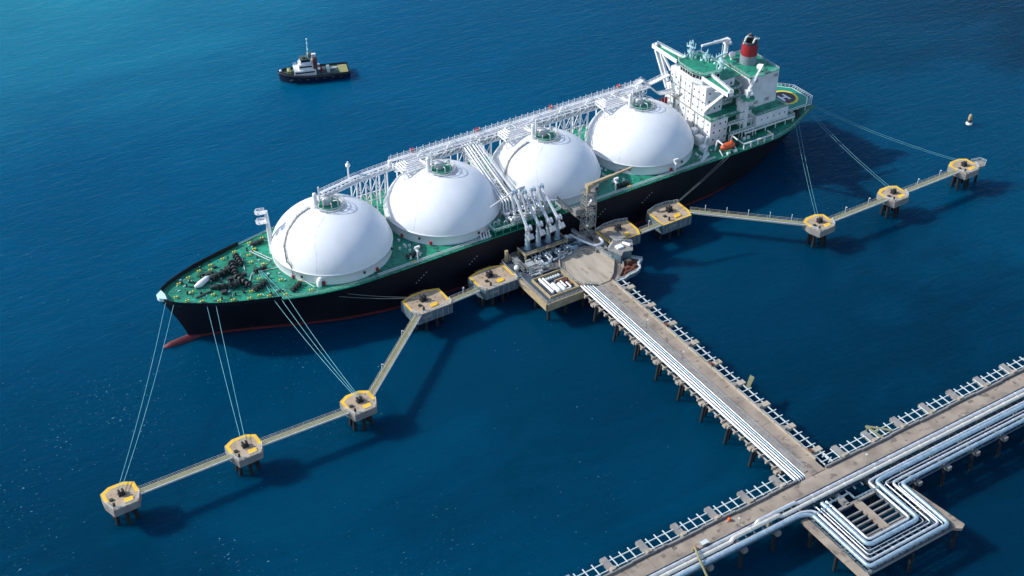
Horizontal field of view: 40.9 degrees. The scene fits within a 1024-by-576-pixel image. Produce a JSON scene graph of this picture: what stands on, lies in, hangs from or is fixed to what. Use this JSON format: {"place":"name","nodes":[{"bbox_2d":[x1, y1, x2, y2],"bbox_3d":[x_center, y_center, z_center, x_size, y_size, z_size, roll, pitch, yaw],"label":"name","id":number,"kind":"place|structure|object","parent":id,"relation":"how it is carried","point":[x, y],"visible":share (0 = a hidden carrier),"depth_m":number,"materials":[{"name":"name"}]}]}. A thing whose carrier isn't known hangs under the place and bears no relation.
{"place":"outdoors","nodes":[
{"label":"outdoors","id":0,"kind":"place"},
{"bbox_2d":[0,0,1023,575],"bbox_3d":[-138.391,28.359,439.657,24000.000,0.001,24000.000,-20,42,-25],"label":"sea","id":1,"kind":"structure","parent":0,"point":[148,148],"depth_m":469.30,"materials":[{"name":"liquid"}]},
{"bbox_2d":[100,481,141,525],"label":"mooring dolphin","id":2,"kind":"object","parent":1,"relation":"in","point":[126,498],"visible":0.86,"depth_m":384.72,"materials":[{"name":"grey concrete"}]},
{"bbox_2d":[122,305,173,486],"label":"mooring line","id":3,"kind":"object","parent":2,"relation":"attached to","point":[149,398],"visible":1,"depth_m":412.39,"materials":[{"name":"fabric"}]},
{"bbox_2d":[138,451,232,494],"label":"catwalk","id":4,"kind":"object","parent":2,"relation":"on","point":[182,475],"visible":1,"depth_m":392.16,"materials":[{"name":"beige metal"}]},
{"bbox_2d":[224,434,263,476],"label":"mooring dolphin","id":5,"kind":"object","parent":1,"relation":"in","point":[248,450],"visible":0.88,"depth_m":400.60,"materials":[{"name":"grey concrete"}]},
{"bbox_2d":[261,407,348,445],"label":"catwalk","id":6,"kind":"object","parent":5,"relation":"on","point":[305,427],"visible":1,"depth_m":408.17,"materials":[{"name":"beige metal"}]},
{"bbox_2d":[277,38,349,82],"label":"tugboat","id":7,"kind":"object","parent":1,"relation":"on","point":[306,69],"visible":1,"depth_m":596.24,"materials":[{"name":"black"}]},
{"bbox_2d":[293,66,314,73],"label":"cabin window","id":8,"kind":"structure","parent":7,"relation":"in","point":[304,66],"depth_m":594.75,"materials":[{"name":"glass"}]},
{"bbox_2d":[340,390,376,430],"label":"mooring dolphin","id":9,"kind":"object","parent":1,"relation":"in","point":[362,406],"visible":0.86,"depth_m":416.59,"materials":[{"name":"grey concrete"}]},
{"bbox_2d":[368,314,421,395],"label":"catwalk","id":10,"kind":"object","parent":9,"relation":"on","point":[375,387],"visible":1,"depth_m":435.16,"materials":[{"name":"grey metal"}]},
{"bbox_2d":[401,288,452,330],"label":"breasting dolphin","id":11,"kind":"object","parent":1,"relation":"in","point":[436,304],"visible":0.83,"depth_m":456.77,"materials":[{"name":"concrete"}]},
{"bbox_2d":[339,296,409,298],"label":"mooring line","id":12,"kind":"object","parent":11,"relation":"attached to","point":[383,298],"visible":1,"depth_m":454.54,"materials":[{"name":"grey fabric"}]},
{"bbox_2d":[449,285,479,302],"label":"catwalk","id":13,"kind":"object","parent":11,"relation":"on","point":[465,295],"visible":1,"depth_m":460.51,"materials":[{"name":"grey metal"}]},
{"bbox_2d":[157,32,814,347],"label":"gas carrier","id":14,"kind":"object","parent":1,"relation":"on","point":[429,218],"visible":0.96,"depth_m":481.99,"materials":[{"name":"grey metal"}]},
{"bbox_2d":[117,303,165,489],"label":"mooring line","id":15,"kind":"object","parent":14,"relation":"attached to","point":[143,397],"visible":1,"depth_m":412.46,"materials":[{"name":"fabric"}]},
{"bbox_2d":[207,307,241,441],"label":"mooring line","id":16,"kind":"object","parent":14,"relation":"attached to","point":[224,375],"visible":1,"depth_m":421.20,"materials":[{"name":"fabric"}]},
{"bbox_2d":[216,306,244,437],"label":"mooring line","id":17,"kind":"object","parent":14,"relation":"attached to","point":[230,372],"visible":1,"depth_m":421.74,"materials":[{"name":"fabric"}]},
{"bbox_2d":[259,272,354,395],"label":"mooring line","id":18,"kind":"object","parent":14,"relation":"attached to","point":[307,342],"visible":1,"depth_m":433.55,"materials":[{"name":"fabric"}]},
{"bbox_2d":[260,271,356,395],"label":"mooring line","id":19,"kind":"object","parent":14,"relation":"attached to","point":[308,336],"visible":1,"depth_m":434.81,"materials":[{"name":"fabric"}]},
{"bbox_2d":[261,270,358,395],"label":"mooring line","id":20,"kind":"object","parent":14,"relation":"attached to","point":[315,338],"visible":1,"depth_m":434.88,"materials":[{"name":"fabric"}]},
{"bbox_2d":[720,140,734,150],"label":"lifeboat","id":21,"kind":"object","parent":14,"relation":"hanging from","point":[728,145],"visible":1,"depth_m":518.19,"materials":[{"name":"orange plastic"}]},
{"bbox_2d":[809,113,890,189],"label":"mooring line","id":22,"kind":"object","parent":14,"relation":"attached to","point":[843,148],"visible":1,"depth_m":532.74,"materials":[{"name":"fabric"}]},
{"bbox_2d":[811,112,892,188],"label":"mooring line","id":23,"kind":"object","parent":14,"relation":"attached to","point":[843,145],"visible":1,"depth_m":533.66,"materials":[{"name":"fabric"}]},
{"bbox_2d":[814,107,955,160],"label":"mooring line","id":24,"kind":"object","parent":14,"relation":"attached to","point":[890,139],"visible":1,"depth_m":538.21,"materials":[{"name":"fabric"}]},
{"bbox_2d":[814,105,960,160],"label":"mooring line","id":25,"kind":"object","parent":14,"relation":"attached to","point":[887,136],"visible":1,"depth_m":539.80,"materials":[{"name":"fabric"}]},
{"bbox_2d":[468,264,518,305],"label":"breasting dolphin","id":26,"kind":"object","parent":1,"relation":"in","point":[491,282],"visible":0.94,"depth_m":467.81,"materials":[{"name":"concrete"}]},
{"bbox_2d":[500,228,642,320],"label":"loading platform","id":27,"kind":"structure","parent":1,"relation":"in","point":[555,274],"depth_m":473.53,"materials":[{"name":"concrete"}]},
{"bbox_2d":[510,189,534,250],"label":"marine loader","id":28,"kind":"object","parent":27,"relation":"on","point":[528,236],"visible":1,"depth_m":472.39,"materials":[{"name":"metal"}]},
{"bbox_2d":[520,189,545,246],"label":"marine loader","id":29,"kind":"object","parent":27,"relation":"on","point":[540,232],"visible":0.98,"depth_m":475.37,"materials":[{"name":"metal"}]},
{"bbox_2d":[529,186,555,242],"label":"marine loader","id":30,"kind":"object","parent":27,"relation":"on","point":[550,228],"visible":0.98,"depth_m":477.60,"materials":[{"name":"metal"}]},
{"bbox_2d":[537,183,565,239],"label":"marine loader","id":31,"kind":"object","parent":27,"relation":"on","point":[559,224],"visible":0.94,"depth_m":479.48,"materials":[{"name":"metal"}]},
{"bbox_2d":[556,166,631,238],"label":"gangway tower","id":32,"kind":"structure","parent":27,"relation":"on","point":[588,192],"depth_m":479.72,"materials":[{"name":"metal"}]},
{"bbox_2d":[596,218,640,244],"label":"breasting dolphin","id":33,"kind":"object","parent":1,"relation":"in","point":[630,230],"visible":0.57,"depth_m":491.05,"materials":[{"name":"concrete"}]},
{"bbox_2d":[639,220,661,233],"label":"catwalk","id":34,"kind":"object","parent":33,"relation":"on","point":[650,228],"visible":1,"depth_m":493.03,"materials":[{"name":"grey metal"}]},
{"bbox_2d":[646,200,691,239],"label":"breasting dolphin","id":35,"kind":"object","parent":1,"relation":"in","point":[676,216],"visible":0.89,"depth_m":500.03,"materials":[{"name":"concrete"}]},
{"bbox_2d":[584,278,831,489],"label":"jetty trestle","id":36,"kind":"object","parent":1,"relation":"in","point":[785,443],"visible":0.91,"depth_m":426.04,"materials":[{"name":"concrete"}]},
{"bbox_2d":[580,285,795,480],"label":"pipeline","id":37,"kind":"object","parent":36,"relation":"on","point":[773,460],"visible":1,"depth_m":422.69,"materials":[{"name":"silver metal"}]},
{"bbox_2d":[584,285,799,482],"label":"pipeline","id":38,"kind":"object","parent":36,"relation":"on","point":[710,399],"visible":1,"depth_m":422.89,"materials":[{"name":"silver metal"}]},
{"bbox_2d":[587,285,801,480],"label":"pipeline","id":39,"kind":"object","parent":36,"relation":"on","point":[697,384],"visible":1,"depth_m":423.80,"materials":[{"name":"silver metal"}]},
{"bbox_2d":[589,285,803,479],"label":"pipeline","id":40,"kind":"object","parent":36,"relation":"on","point":[699,384],"visible":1,"depth_m":423.89,"materials":[{"name":"silver metal"}]},
{"bbox_2d":[590,283,804,476],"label":"pipeline","id":41,"kind":"object","parent":36,"relation":"on","point":[701,382],"visible":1,"depth_m":424.53,"materials":[{"name":"silver metal"}]},
{"bbox_2d":[746,375,754,392],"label":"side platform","id":42,"kind":"structure","parent":36,"relation":"attached to","point":[750,381],"depth_m":425.93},
{"bbox_2d":[566,357,1023,575],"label":"cross trestle","id":43,"kind":"object","parent":1,"relation":"in","point":[650,561],"visible":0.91,"depth_m":393.23,"materials":[{"name":"concrete"}]},
{"bbox_2d":[692,546,707,575],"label":"bent pipe","id":44,"kind":"object","parent":43,"relation":"on","point":[699,559],"visible":1,"depth_m":364.44,"materials":[{"name":"beige metal"}]},
{"bbox_2d":[700,539,708,548],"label":"control box","id":45,"kind":"object","parent":43,"relation":"on","point":[703,543],"visible":1,"depth_m":370.28,"materials":[{"name":"white metal"}]},
{"bbox_2d":[649,388,1023,575],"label":"pipeline","id":46,"kind":"object","parent":43,"relation":"on","point":[785,507],"visible":1,"depth_m":389.67,"materials":[{"name":"white metal"}]},
{"bbox_2d":[659,392,1023,575],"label":"pipeline","id":47,"kind":"object","parent":43,"relation":"on","point":[826,493],"visible":1,"depth_m":387.85,"materials":[{"name":"white metal"}]},
{"bbox_2d":[672,413,1023,575],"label":"pipeline","id":48,"kind":"object","parent":43,"relation":"on","point":[852,545],"visible":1,"depth_m":379.70,"materials":[{"name":"white metal"}]},
{"bbox_2d":[676,418,1023,575],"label":"pipeline","id":49,"kind":"object","parent":43,"relation":"on","point":[842,542],"visible":1,"depth_m":375.88,"materials":[{"name":"white metal"}]},
{"bbox_2d":[865,425,891,437],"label":"olive frame","id":50,"kind":"object","parent":43,"relation":"on","point":[873,431],"visible":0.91,"depth_m":408.17,"materials":[{"name":"metal"}]},
{"bbox_2d":[874,481,942,561],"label":"pipeline","id":51,"kind":"object","parent":43,"relation":"on","point":[922,506],"visible":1,"depth_m":382.40,"materials":[{"name":"white metal"}]},
{"bbox_2d":[816,410,1023,554],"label":"pipeline","id":52,"kind":"object","parent":43,"relation":"on","point":[905,499],"visible":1,"depth_m":385.87,"materials":[{"name":"white metal"}]},
{"bbox_2d":[820,403,1023,545],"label":"pipeline","id":53,"kind":"object","parent":43,"relation":"on","point":[854,532],"visible":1,"depth_m":388.66,"materials":[{"name":"silver metal"}]},
{"bbox_2d":[825,401,1023,539],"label":"pipeline","id":54,"kind":"object","parent":43,"relation":"on","point":[889,499],"visible":1,"depth_m":389.49,"materials":[{"name":"silver metal"}]},
{"bbox_2d":[802,214,834,247],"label":"mooring dolphin","id":55,"kind":"object","parent":1,"relation":"in","point":[821,227],"visible":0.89,"depth_m":495.81,"materials":[{"name":"grey concrete"}]},
{"bbox_2d":[690,205,806,225],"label":"catwalk","id":56,"kind":"object","parent":55,"relation":"on","point":[751,218],"visible":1,"depth_m":498.95,"materials":[{"name":"grey metal"}]},
{"bbox_2d":[801,476,964,575],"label":"loop platform","id":57,"kind":"structure","parent":1,"relation":"in","point":[837,550],"depth_m":378.46,"materials":[{"name":"concrete"}]},
{"bbox_2d":[821,482,922,550],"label":"pipeline","id":58,"kind":"object","parent":57,"relation":"on","point":[880,544],"visible":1,"depth_m":375.58,"materials":[{"name":"white metal"}]},
{"bbox_2d":[876,186,908,217],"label":"mooring dolphin","id":59,"kind":"object","parent":1,"relation":"in","point":[897,196],"visible":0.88,"depth_m":511.59,"materials":[{"name":"grey concrete"}]},
{"bbox_2d":[829,195,887,221],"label":"catwalk","id":60,"kind":"object","parent":59,"relation":"on","point":[859,209],"visible":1,"depth_m":503.56,"materials":[{"name":"grey metal"}]},
{"bbox_2d":[904,169,958,192],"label":"catwalk","id":61,"kind":"object","parent":59,"relation":"on","point":[909,189],"visible":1,"depth_m":519.15,"materials":[{"name":"grey metal"}]},
{"bbox_2d":[947,159,979,189],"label":"mooring dolphin","id":62,"kind":"object","parent":1,"relation":"in","point":[967,169],"visible":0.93,"depth_m":527.52,"materials":[{"name":"grey concrete"}]},
{"bbox_2d":[966,114,971,125],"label":"navigation buoy","id":63,"kind":"object","parent":1,"relation":"on","point":[969,122],"visible":1,"depth_m":569.92,"materials":[{"name":"white paint"}]},
{"bbox_2d":[971,157,986,182],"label":"landing stage","id":64,"kind":"object","parent":1,"relation":"in","point":[981,163],"visible":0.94,"depth_m":530.82,"materials":[{"name":"grey concrete"}]}
]}

